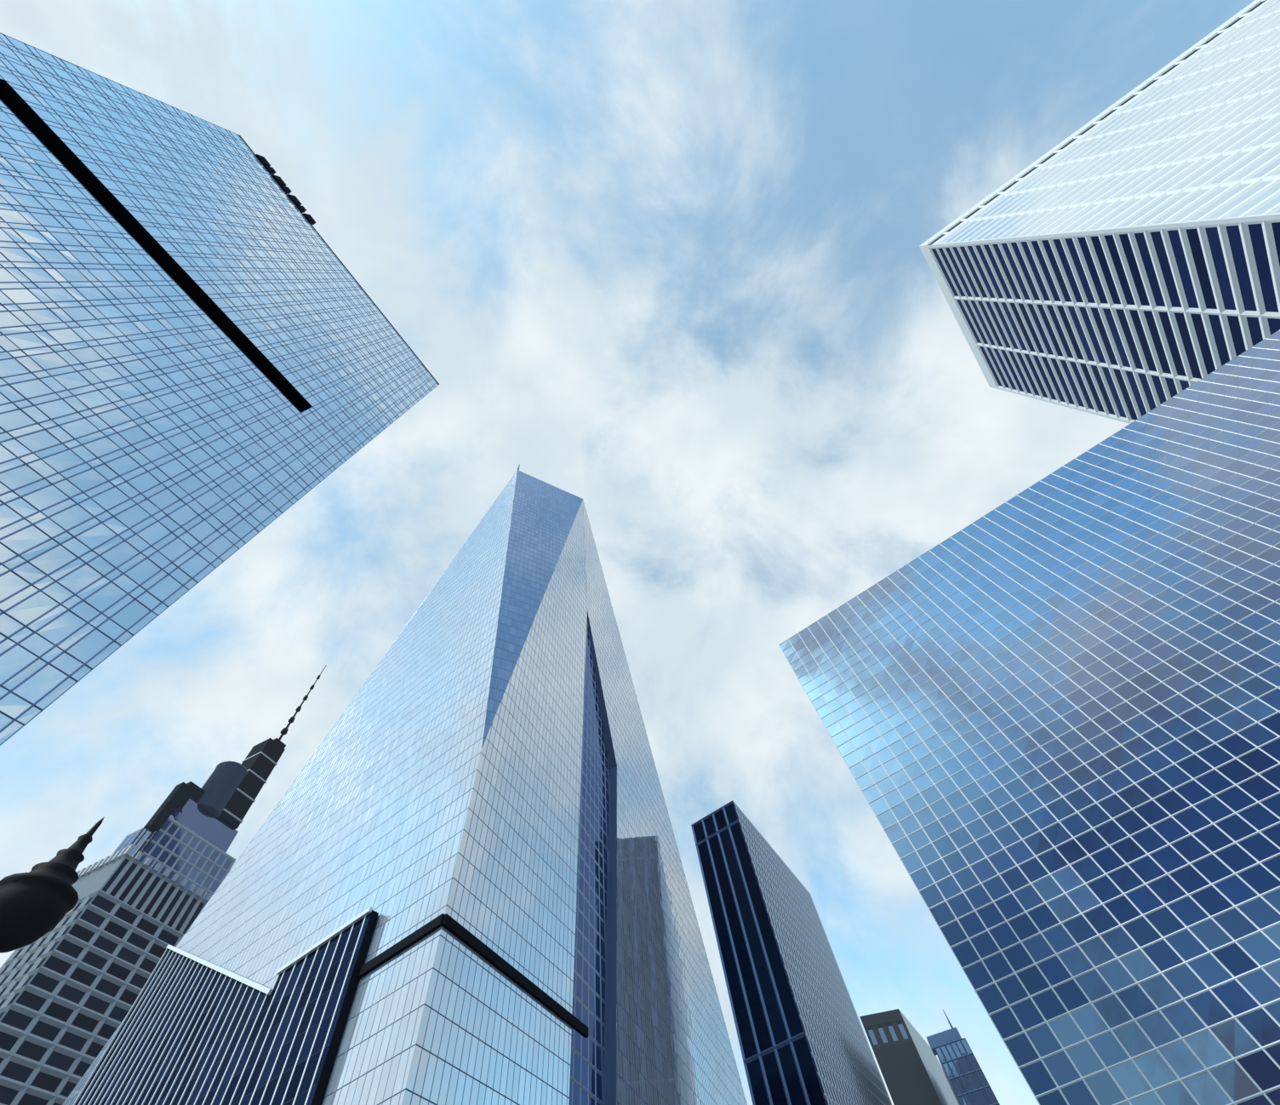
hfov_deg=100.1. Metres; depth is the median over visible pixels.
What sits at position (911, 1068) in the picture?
dark block
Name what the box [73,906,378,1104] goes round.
building
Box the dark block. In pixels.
[859,1008,958,1104]
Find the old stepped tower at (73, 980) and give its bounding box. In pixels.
[0,664,326,1104]
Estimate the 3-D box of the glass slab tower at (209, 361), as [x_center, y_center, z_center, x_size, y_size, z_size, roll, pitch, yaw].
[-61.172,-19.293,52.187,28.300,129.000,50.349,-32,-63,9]
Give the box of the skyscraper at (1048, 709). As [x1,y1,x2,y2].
[778,329,1279,1104]
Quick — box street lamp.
[0,817,104,952]
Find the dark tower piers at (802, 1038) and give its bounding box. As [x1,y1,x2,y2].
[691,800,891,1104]
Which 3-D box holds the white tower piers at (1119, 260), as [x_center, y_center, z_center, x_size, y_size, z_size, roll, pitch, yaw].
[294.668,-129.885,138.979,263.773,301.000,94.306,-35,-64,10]
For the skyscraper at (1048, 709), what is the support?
on the ground
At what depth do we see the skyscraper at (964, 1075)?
165.14 m
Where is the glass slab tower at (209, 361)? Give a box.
[0,32,439,745]
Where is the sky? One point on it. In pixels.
(663, 263)
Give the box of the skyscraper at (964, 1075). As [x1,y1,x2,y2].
[925,1009,999,1104]
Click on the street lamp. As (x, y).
(38, 900)
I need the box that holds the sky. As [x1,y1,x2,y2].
[0,0,1254,1104]
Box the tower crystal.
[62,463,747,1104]
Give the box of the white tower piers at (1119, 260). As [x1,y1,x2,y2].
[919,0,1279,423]
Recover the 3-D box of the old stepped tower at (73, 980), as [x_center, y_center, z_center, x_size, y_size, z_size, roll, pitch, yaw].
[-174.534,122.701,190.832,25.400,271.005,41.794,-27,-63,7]

